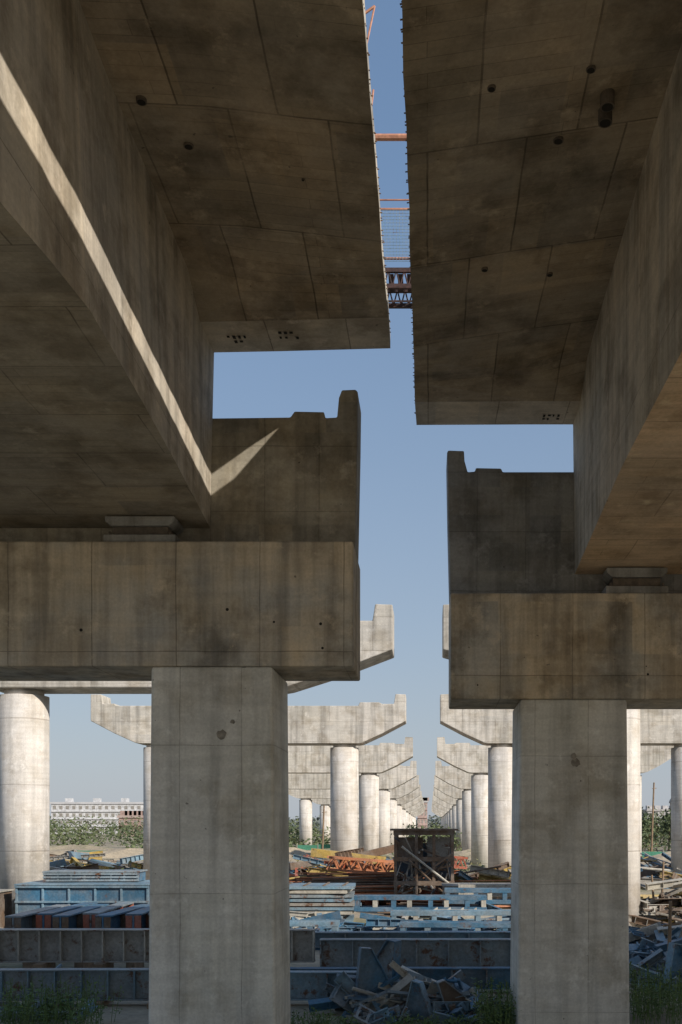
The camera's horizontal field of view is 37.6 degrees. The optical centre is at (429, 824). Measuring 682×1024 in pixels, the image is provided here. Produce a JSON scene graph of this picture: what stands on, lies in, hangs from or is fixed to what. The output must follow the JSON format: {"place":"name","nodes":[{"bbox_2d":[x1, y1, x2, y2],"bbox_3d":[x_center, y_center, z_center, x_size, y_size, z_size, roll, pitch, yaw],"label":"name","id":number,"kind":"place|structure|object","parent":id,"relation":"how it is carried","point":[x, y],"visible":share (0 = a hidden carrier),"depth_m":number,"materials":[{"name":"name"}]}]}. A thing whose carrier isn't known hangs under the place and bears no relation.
{"place":"outdoors","nodes":[
{"label":"outdoors","id":0,"kind":"place"},
{"bbox_2d":[51,804,142,833],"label":"building","id":1,"kind":"structure","parent":0,"point":[108,818],"depth_m":400.00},
{"bbox_2d":[51,798,128,826],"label":"ledges","id":2,"kind":"object","parent":1,"relation":"on","point":[95,799],"visible":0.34,"depth_m":403.00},
{"bbox_2d":[50,802,142,803],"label":"roof","id":3,"kind":"structure","parent":1,"relation":"on","point":[96,802],"depth_m":399.60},
{"bbox_2d":[53,806,140,831],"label":"windows","id":4,"kind":"structure","parent":1,"relation":"attached to","point":[93,814],"depth_m":399.95,"materials":[{"name":"grey glass"}]},
{"bbox_2d":[119,818,142,835],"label":"walls","id":5,"kind":"structure","parent":0,"point":[132,821],"depth_m":330.00,"materials":[{"name":"brick"}]},
{"bbox_2d":[117,815,142,817],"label":"roof","id":6,"kind":"structure","parent":5,"relation":"on","point":[128,816],"depth_m":329.60,"materials":[{"name":"concrete"}]},
{"bbox_2d":[120,811,142,814],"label":"ledges","id":7,"kind":"object","parent":5,"relation":"on","point":[131,812],"visible":0.41,"depth_m":333.00,"materials":[{"name":"concrete"}]},
{"bbox_2d":[0,0,670,822],"label":"sky","id":8,"kind":"structure","parent":0,"point":[403,559],"materials":[{"name":"blue"}]},
{"bbox_2d":[0,825,681,1023],"bbox_3d":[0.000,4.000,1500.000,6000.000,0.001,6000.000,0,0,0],"label":"ground","id":9,"kind":"structure","parent":0,"point":[134,1012],"depth_m":21.96,"materials":[{"name":"soil"}]},
{"bbox_2d":[0,889,13,927],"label":"steel formwork box","id":10,"kind":"object","parent":9,"relation":"on","point":[5,902],"visible":0.8,"depth_m":35.37,"materials":[{"name":"blue paint"}]},
{"bbox_2d":[0,994,97,1021],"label":"weed patch","id":11,"kind":"object","parent":9,"relation":"on","point":[38,1003],"visible":0.15,"depth_m":20.78,"materials":[{"name":"green plant"}]},
{"bbox_2d":[0,974,123,1023],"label":"weed patch","id":12,"kind":"object","parent":9,"relation":"on","point":[48,1012],"visible":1,"depth_m":19.38,"materials":[{"name":"green plant"}]},
{"bbox_2d":[33,963,113,967],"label":"timber sleepers","id":13,"kind":"object","parent":9,"relation":"on","point":[53,965],"visible":0.12,"depth_m":24.90},
{"bbox_2d":[0,929,315,962],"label":"steel girder","id":14,"kind":"object","parent":13,"relation":"on","point":[74,945],"visible":0.66,"depth_m":25.18,"materials":[{"name":"metal"}]},
{"bbox_2d":[50,857,99,869],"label":"scrap steel pile","id":15,"kind":"object","parent":9,"relation":"on","point":[75,863],"depth_m":47.93,"materials":[{"name":"blue paint"}]},
{"bbox_2d":[23,963,143,967],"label":"timber sleepers","id":16,"kind":"object","parent":9,"relation":"on","point":[90,965],"visible":0.12,"depth_m":26.95},
{"bbox_2d":[0,928,148,928],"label":"steel girder","id":17,"kind":"object","parent":16,"relation":"on","point":[74,928],"visible":0.01,"depth_m":27.48,"materials":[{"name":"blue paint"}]},
{"bbox_2d":[50,849,142,869],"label":"scrap steel pile","id":18,"kind":"object","parent":9,"relation":"on","point":[87,859],"visible":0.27,"depth_m":77.57,"materials":[{"name":"blue paint"}]},
{"bbox_2d":[50,845,142,862],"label":"dirt mound","id":19,"kind":"object","parent":9,"relation":"on","point":[115,854],"visible":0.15,"depth_m":90.09,"materials":[{"name":"soil"}]},
{"bbox_2d":[94,1001,148,1008],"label":"timber sleepers","id":20,"kind":"object","parent":9,"relation":"on","point":[104,1003],"visible":0.09,"depth_m":21.80},
{"bbox_2d":[0,968,148,1000],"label":"steel girder","id":21,"kind":"object","parent":20,"relation":"on","point":[133,983],"visible":0.48,"depth_m":21.98,"materials":[{"name":"metal"}]},
{"bbox_2d":[0,390,360,1023],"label":"bridge pier","id":22,"kind":"structure","parent":9,"relation":"on","point":[232,620],"depth_m":16.04,"materials":[{"name":"concrete"}]},
{"bbox_2d":[0,0,390,527],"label":"viaduct deck","id":23,"kind":"structure","parent":22,"relation":"on","point":[188,188],"depth_m":11.85,"materials":[{"name":"concrete"}]},
{"bbox_2d":[365,5,411,308],"bbox_3d":[-0.500,-19.369,38.100,21.058,23.938,1.660,0,0,0],"label":"gantry crane","id":24,"kind":"object","parent":23,"relation":"on","point":[400,286],"visible":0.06,"depth_m":37.35,"materials":[{"name":"orange paint"}]},
{"bbox_2d":[0,604,393,913],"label":"bridge pier","id":25,"kind":"structure","parent":9,"relation":"on","point":[24,781],"depth_m":37.30,"materials":[{"name":"concrete"}]},
{"bbox_2d":[50,815,440,830],"bbox_3d":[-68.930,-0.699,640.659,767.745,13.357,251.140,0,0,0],"label":"tree line","id":26,"kind":"object","parent":9,"relation":"on","point":[431,820],"visible":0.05,"depth_m":553.87,"materials":[{"name":"green plant"}]},
{"bbox_2d":[91,694,405,879],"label":"bridge pier","id":27,"kind":"structure","parent":9,"relation":"on","point":[344,731],"depth_m":62.85,"materials":[{"name":"concrete"}]},
{"bbox_2d":[289,854,329,876],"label":"scrap steel pile","id":28,"kind":"object","parent":9,"relation":"on","point":[306,862],"visible":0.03,"depth_m":68.53,"materials":[{"name":"blue paint"}]},
{"bbox_2d":[297,843,329,849],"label":"net fence","id":29,"kind":"object","parent":9,"relation":"on","point":[309,847],"visible":0.16,"depth_m":119.99,"materials":[{"name":"fabric"}]},
{"bbox_2d":[290,920,339,930],"bbox_3d":[-5.500,3.500,33.000,5.000,0.600,0.680,0,0,0],"label":"steel frame","id":30,"kind":"object","parent":9,"relation":"on","point":[313,924],"visible":0.2,"depth_m":32.66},
{"bbox_2d":[290,970,356,1000],"bbox_3d":[-3.225,3.570,22.050,3.953,0.620,0.339,0,0,0],"label":"steel girder","id":31,"kind":"object","parent":9,"relation":"on","point":[306,985],"visible":0.11,"depth_m":22.03,"materials":[{"name":"metal"}]},
{"bbox_2d":[322,805,324,848],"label":"timber pole","id":32,"kind":"object","parent":9,"relation":"on","point":[323,812],"visible":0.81,"depth_m":84.94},
{"bbox_2d":[289,882,361,921],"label":"steel plate stack","id":33,"kind":"object","parent":9,"relation":"on","point":[325,898],"visible":0.76,"depth_m":40.33,"materials":[{"name":"blue paint"}]},
{"bbox_2d":[290,1007,362,1023],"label":"weed patch","id":34,"kind":"object","parent":9,"relation":"on","point":[321,1020],"visible":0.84,"depth_m":19.23,"materials":[{"name":"green plant"}]},
{"bbox_2d":[290,911,364,928],"bbox_3d":[-5.302,3.661,36.992,6.846,1.106,4.285,0,0,0],"label":"scrap steel pile","id":35,"kind":"object","parent":9,"relation":"on","point":[314,915],"visible":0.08,"depth_m":37.17,"materials":[{"name":"blue paint"}]},
{"bbox_2d":[289,847,393,861],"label":"dirt mound","id":36,"kind":"object","parent":9,"relation":"on","point":[294,850],"visible":0.07,"depth_m":101.88,"materials":[{"name":"soil"}]},
{"bbox_2d":[288,737,412,850],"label":"bridge pier","id":37,"kind":"structure","parent":9,"relation":"on","point":[375,760],"depth_m":88.75,"materials":[{"name":"concrete"}]},
{"bbox_2d":[288,761,416,854],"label":"bridge pier","id":38,"kind":"structure","parent":9,"relation":"on","point":[397,776],"depth_m":114.05,"materials":[{"name":"concrete"}]},
{"bbox_2d":[288,775,418,852],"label":"bridge pier","id":39,"kind":"structure","parent":9,"relation":"on","point":[305,796],"depth_m":139.10,"materials":[{"name":"concrete"}]},
{"bbox_2d":[50,806,670,851],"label":"tree line","id":40,"kind":"object","parent":9,"relation":"on","point":[662,827],"visible":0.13,"depth_m":161.09,"materials":[{"name":"green plant"}]},
{"bbox_2d":[311,785,420,843],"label":"bridge pier","id":41,"kind":"structure","parent":9,"relation":"on","point":[413,795],"depth_m":165.12,"materials":[{"name":"concrete"}]},
{"bbox_2d":[289,845,459,888],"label":"scrap steel pile","id":42,"kind":"object","parent":9,"relation":"on","point":[376,853],"visible":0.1,"depth_m":53.46,"materials":[{"name":"orange metal"}]},
{"bbox_2d":[329,791,421,836],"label":"bridge pier","id":43,"kind":"structure","parent":9,"relation":"on","point":[412,802],"depth_m":191.05,"materials":[{"name":"concrete"}]},
{"bbox_2d":[341,1003,411,1023],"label":"scrap steel pile","id":44,"kind":"object","parent":9,"relation":"on","point":[360,1016],"visible":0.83,"depth_m":19.70,"materials":[{"name":"blue paint"}]},
{"bbox_2d":[292,918,474,949],"bbox_3d":[-1.776,3.780,33.684,8.434,0.996,6.238,0,0,-25],"label":"scrap steel pile","id":45,"kind":"object","parent":9,"relation":"on","point":[382,925],"visible":0.1,"depth_m":34.87,"materials":[{"name":"blue paint"}]},
{"bbox_2d":[399,921,510,930],"bbox_3d":[1.700,3.540,33.400,5.400,0.520,0.680,0,0,3],"label":"steel frame","id":46,"kind":"object","parent":45,"relation":"on","point":[456,925],"visible":0.31,"depth_m":33.14,"materials":[{"name":"blue paint"}]},
{"bbox_2d":[109,848,661,878],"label":"scrub bushes","id":47,"kind":"object","parent":9,"relation":"on","point":[470,863],"visible":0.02,"depth_m":79.17,"materials":[{"name":"green plant"}]},
{"bbox_2d":[348,873,437,905],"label":"scrap steel pile","id":48,"kind":"object","parent":9,"relation":"on","point":[370,902],"visible":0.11,"depth_m":47.62,"materials":[{"name":"blue paint"}]},
{"bbox_2d":[295,872,411,894],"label":"rebar bundle","id":49,"kind":"object","parent":48,"relation":"on","point":[384,885],"visible":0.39,"depth_m":46.64,"materials":[{"name":"brown metal"}]},
{"bbox_2d":[326,856,393,872],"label":"lattice girder","id":50,"kind":"object","parent":48,"relation":"on","point":[356,860],"visible":0.82,"depth_m":50.05,"materials":[{"name":"orange metal"}]},
{"bbox_2d":[308,960,486,1022],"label":"scrap steel pile","id":51,"kind":"object","parent":9,"relation":"on","point":[344,996],"visible":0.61,"depth_m":20.94,"materials":[{"name":"blue paint"}]},
{"bbox_2d":[355,947,392,995],"bbox_3d":[-1.123,3.152,21.132,0.919,1.100,0.200,0,0,-17],"label":"steel bracket","id":52,"kind":"object","parent":51,"relation":"on","point":[370,974],"visible":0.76,"depth_m":21.07,"materials":[{"name":"metal"}]},
{"bbox_2d":[376,939,401,984],"bbox_3d":[-1.075,3.040,21.598,1.127,1.144,0.200,0,0,42],"label":"steel bracket","id":53,"kind":"object","parent":51,"relation":"on","point":[388,952],"visible":0.46,"depth_m":21.36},
{"bbox_2d":[290,966,509,989],"bbox_3d":[-0.700,3.650,23.600,5.800,0.500,0.300,0,0,-1],"label":"steel girder","id":54,"kind":"object","parent":9,"relation":"on","point":[498,974],"visible":0.27,"depth_m":23.61,"materials":[{"name":"metal"}]},
{"bbox_2d":[405,796,422,836],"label":"bridge pier","id":55,"kind":"structure","parent":9,"relation":"on","point":[418,804],"depth_m":217.05,"materials":[{"name":"concrete"}]},
{"bbox_2d":[408,804,422,828],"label":"bridge pier","id":56,"kind":"structure","parent":9,"relation":"on","point":[416,809],"depth_m":243.05,"materials":[{"name":"concrete"}]},
{"bbox_2d":[418,803,426,828],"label":"walls","id":57,"kind":"structure","parent":9,"relation":"on","point":[423,819],"depth_m":460.00,"materials":[{"name":"brick"}]},
{"bbox_2d":[390,829,457,902],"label":"rusty steel frame","id":58,"kind":"object","parent":9,"relation":"on","point":[419,863],"visible":0.85,"depth_m":45.50,"materials":[{"name":"brown metal"}]},
{"bbox_2d":[377,893,477,916],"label":"rebar bundle","id":59,"kind":"object","parent":9,"relation":"on","point":[424,903],"visible":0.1,"depth_m":43.56,"materials":[{"name":"blue paint"}]},
{"bbox_2d":[441,883,510,904],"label":"steel formwork box","id":60,"kind":"object","parent":59,"relation":"on","point":[449,885],"visible":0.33,"depth_m":43.00,"materials":[{"name":"blue paint"}]},
{"bbox_2d":[381,1010,483,1023],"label":"weed patch","id":61,"kind":"object","parent":9,"relation":"on","point":[451,1021],"visible":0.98,"depth_m":19.25,"materials":[{"name":"green plant"}]},
{"bbox_2d":[360,900,510,930],"bbox_3d":[1.626,3.671,37.343,7.592,1.344,5.768,0,0,-21],"label":"scrap steel pile","id":62,"kind":"object","parent":9,"relation":"on","point":[372,916],"visible":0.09,"depth_m":37.87,"materials":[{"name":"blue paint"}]},
{"bbox_2d":[354,895,486,911],"bbox_3d":[-0.350,3.050,38.500,5.100,0.600,0.680,0,0,0],"label":"steel frame","id":63,"kind":"object","parent":62,"relation":"on","point":[375,907],"visible":0.98,"depth_m":38.16,"materials":[{"name":"blue paint"}]},
{"bbox_2d":[390,909,510,920],"bbox_3d":[1.350,3.375,35.800,5.500,0.550,0.680,0,0,-2],"label":"steel frame","id":64,"kind":"object","parent":62,"relation":"on","point":[498,914],"visible":0.45,"depth_m":35.47,"materials":[{"name":"blue paint"}]},
{"bbox_2d":[444,888,510,903],"bbox_3d":[2.450,2.850,39.600,3.700,0.600,0.680,0,0,2],"label":"steel frame","id":65,"kind":"object","parent":62,"relation":"on","point":[488,891],"visible":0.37,"depth_m":39.29,"materials":[{"name":"blue paint"}]},
{"bbox_2d":[432,800,446,827],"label":"bridge pier","id":66,"kind":"structure","parent":9,"relation":"on","point":[438,809],"depth_m":243.05,"materials":[{"name":"concrete"}]},
{"bbox_2d":[433,801,449,828],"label":"bridge pier","id":67,"kind":"structure","parent":9,"relation":"on","point":[440,806],"depth_m":217.05,"materials":[{"name":"concrete"}]},
{"bbox_2d":[433,791,452,827],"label":"bridge pier","id":68,"kind":"structure","parent":9,"relation":"on","point":[441,802],"depth_m":191.05,"materials":[{"name":"concrete"}]},
{"bbox_2d":[434,788,456,847],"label":"bridge pier","id":69,"kind":"structure","parent":9,"relation":"on","point":[440,795],"depth_m":165.05,"materials":[{"name":"concrete"}]},
{"bbox_2d":[434,775,463,850],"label":"bridge pier","id":70,"kind":"structure","parent":9,"relation":"on","point":[447,789],"depth_m":139.05,"materials":[{"name":"concrete"}]},
{"bbox_2d":[435,761,472,850],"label":"bridge pier","id":71,"kind":"structure","parent":9,"relation":"on","point":[455,777],"depth_m":114.05,"materials":[{"name":"concrete"}]},
{"bbox_2d":[454,856,467,868],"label":"lattice girder","id":72,"kind":"object","parent":9,"relation":"on","point":[460,858],"visible":0.17,"depth_m":59.82,"materials":[{"name":"red metal"}]},
{"bbox_2d":[454,849,470,862],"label":"dirt mound","id":73,"kind":"object","parent":9,"relation":"on","point":[466,853],"visible":0.06,"depth_m":105.94,"materials":[{"name":"soil"}]},
{"bbox_2d":[424,995,510,1023],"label":"scrap steel pile","id":74,"kind":"object","parent":9,"relation":"on","point":[458,1008],"visible":0.56,"depth_m":20.18,"materials":[{"name":"blue paint"}]},
{"bbox_2d":[405,979,432,1019],"bbox_3d":[-0.188,3.664,20.368,0.702,0.944,0.200,0,0,23],"label":"steel bracket","id":75,"kind":"object","parent":74,"relation":"on","point":[417,1001],"visible":0.74,"depth_m":20.37,"materials":[{"name":"blue paint"}]},
{"bbox_2d":[436,979,469,1005],"bbox_3d":[0.533,3.563,20.637,0.788,0.699,0.200,0,0,-11],"label":"steel bracket","id":76,"kind":"object","parent":74,"relation":"on","point":[448,991],"visible":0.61,"depth_m":20.59,"materials":[{"name":"metal"}]},
{"bbox_2d":[428,862,510,908],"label":"scrap steel pile","id":77,"kind":"object","parent":9,"relation":"on","point":[496,872],"visible":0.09,"depth_m":49.67,"materials":[{"name":"blue paint"}]},
{"bbox_2d":[439,880,510,907],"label":"rebar bundle","id":78,"kind":"object","parent":9,"relation":"on","point":[502,906],"visible":0.05,"depth_m":47.77,"materials":[{"name":"blue paint"}]},
{"bbox_2d":[458,884,510,896],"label":"steel frame","id":79,"kind":"object","parent":9,"relation":"on","point":[486,886],"visible":0.17,"depth_m":41.16,"materials":[{"name":"blue paint"}]},
{"bbox_2d":[468,977,521,1023],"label":"weed patch","id":80,"kind":"object","parent":9,"relation":"on","point":[492,1015],"visible":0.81,"depth_m":19.19,"materials":[{"name":"green plant"}]},
{"bbox_2d":[442,604,639,926],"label":"bridge pier","id":81,"kind":"structure","parent":9,"relation":"on","point":[633,758],"depth_m":37.36,"materials":[{"name":"concrete"}]},
{"bbox_2d":[437,737,673,867],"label":"bridge pier","id":82,"kind":"structure","parent":9,"relation":"on","point":[468,758],"depth_m":88.75,"materials":[{"name":"concrete"}]},
{"bbox_2d":[440,694,681,873],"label":"bridge pier","id":83,"kind":"structure","parent":9,"relation":"on","point":[493,728],"depth_m":62.92,"materials":[{"name":"concrete"}]},
{"bbox_2d":[446,451,681,1023],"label":"bridge pier","id":84,"kind":"structure","parent":9,"relation":"on","point":[558,655],"depth_m":18.64,"materials":[{"name":"concrete"}]},
{"bbox_2d":[400,0,681,573],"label":"viaduct deck","id":85,"kind":"structure","parent":84,"relation":"on","point":[544,158],"depth_m":12.65,"materials":[{"name":"concrete"}]},
{"bbox_2d":[650,782,655,851],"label":"timber pole","id":86,"kind":"object","parent":9,"relation":"on","point":[653,788],"visible":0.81,"depth_m":97.93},
{"bbox_2d":[629,878,681,927],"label":"scrap steel pile","id":87,"kind":"object","parent":9,"relation":"on","point":[651,913],"visible":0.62,"depth_m":38.04,"materials":[{"name":"blue paint"}]},
{"bbox_2d":[629,948,681,991],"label":"scrap steel pile","id":88,"kind":"object","parent":9,"relation":"on","point":[657,957],"visible":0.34,"depth_m":24.66,"materials":[{"name":"blue paint"}]},
{"bbox_2d":[629,922,681,943],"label":"scrap steel pile","id":89,"kind":"object","parent":9,"relation":"on","point":[654,931],"visible":0.23,"depth_m":30.33,"materials":[{"name":"blue paint"}]},
{"bbox_2d":[629,927,681,958],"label":"scrap steel pile","id":90,"kind":"object","parent":9,"relation":"on","point":[645,947],"visible":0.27,"depth_m":27.43,"materials":[{"name":"blue paint"}]},
{"bbox_2d":[640,851,670,864],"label":"dirt mound","id":91,"kind":"object","parent":9,"relation":"on","point":[659,856],"visible":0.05,"depth_m":84.60,"materials":[{"name":"soil"}]},
{"bbox_2d":[629,961,681,1023],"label":"weed patch","id":92,"kind":"object","parent":9,"relation":"on","point":[637,990],"visible":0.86,"depth_m":19.94,"materials":[{"name":"green plant"}]},
{"bbox_2d":[640,852,681,888],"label":"scrap steel pile","id":93,"kind":"object","parent":9,"relation":"on","point":[648,869],"visible":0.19,"depth_m":64.99,"materials":[{"name":"blue paint"}]},
{"bbox_2d":[641,967,681,1011],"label":"weed patch","id":94,"kind":"object","parent":9,"relation":"on","point":[663,978],"visible":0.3,"depth_m":21.63,"materials":[{"name":"green plant"}]},
{"bbox_2d":[663,901,680,950],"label":"timber pole","id":95,"kind":"object","parent":9,"relation":"on","point":[669,924],"visible":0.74,"depth_m":23.97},
{"bbox_2d":[663,942,681,983],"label":"steel bracket","id":96,"kind":"object","parent":9,"relation":"on","point":[674,957],"visible":0.66,"depth_m":23.71,"materials":[{"name":"metal"}]},
{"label":"timber sleepers","id":97,"kind":"object","parent":9,"relation":"on","visible":0},
{"bbox_2d":[315,931,510,947],"bbox_3d":[-0.050,3.190,27.600,6.900,0.420,0.300,0,0,-1],"label":"steel girder","id":98,"kind":"object","parent":97,"relation":"on","point":[411,934],"visible":0.26,"depth_m":27.57,"materials":[{"name":"metal"}]},
{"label":"timber sleepers","id":99,"kind":"object","parent":9,"relation":"on","visible":0},
{"bbox_2d":[5,904,70,927],"bbox_3d":[-12.000,2.948,30.665,0.460,0.620,4.200,0,0,-1],"label":"steel girder","id":100,"kind":"object","parent":99,"relation":"on","point":[26,919],"visible":0.43,"depth_m":29.45,"materials":[{"name":"metal"}]},
{"bbox_2d":[35,902,97,927],"bbox_3d":[-11.340,2.926,31.277,0.497,0.620,4.204,0,0,0],"label":"steel girder","id":101,"kind":"object","parent":99,"relation":"on","point":[44,919],"visible":0.48,"depth_m":29.49,"materials":[{"name":"metal"}]},
{"bbox_2d":[52,904,108,927],"bbox_3d":[-10.680,2.930,30.650,0.460,0.620,4.200,0,0,-2],"label":"steel girder","id":102,"kind":"object","parent":99,"relation":"on","point":[71,919],"visible":0.45,"depth_m":29.53,"materials":[{"name":"metal"}]},
{"bbox_2d":[82,902,133,927],"bbox_3d":[-10.020,2.907,31.228,0.460,0.620,4.200,0,0,-3],"label":"steel girder","id":103,"kind":"object","parent":99,"relation":"on","point":[88,919],"visible":0.42,"depth_m":29.61,"materials":[{"name":"metal"}]},
{"bbox_2d":[95,904,149,927],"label":"steel girder","id":104,"kind":"object","parent":99,"relation":"on","point":[115,919],"visible":0.42,"depth_m":29.69,"materials":[{"name":"metal"}]},
{"bbox_2d":[125,906,149,927],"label":"steel girder","id":105,"kind":"object","parent":99,"relation":"on","point":[138,918],"visible":0.23,"depth_m":28.97,"materials":[{"name":"metal"}]},
{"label":"timber sleepers","id":106,"kind":"object","parent":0,"visible":0},
{"bbox_2d":[14,880,149,913],"bbox_3d":[-12.200,2.700,36.220,4.720,1.200,2.680,0,0,0],"label":"steel formwork box","id":107,"kind":"object","parent":106,"relation":"on","point":[32,895],"visible":0.61,"depth_m":35.00,"materials":[{"name":"blue paint"}]},
{"bbox_2d":[42,869,147,881],"bbox_3d":[-12.248,1.890,36.570,3.420,0.380,1.380,0,0,-3],"label":"plate stack","id":108,"kind":"object","parent":107,"relation":"on","point":[94,875],"visible":1,"depth_m":35.93,"materials":[{"name":"blue paint"}]},
{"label":"timber sleepers","id":109,"kind":"object","parent":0,"visible":0},
{"bbox_2d":[319,938,510,966],"bbox_3d":[0.075,3.300,25.000,5.650,0.840,0.340,0,0,0],"label":"steel girder","id":110,"kind":"object","parent":109,"relation":"on","point":[443,952],"visible":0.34,"depth_m":24.98,"materials":[{"name":"metal"}]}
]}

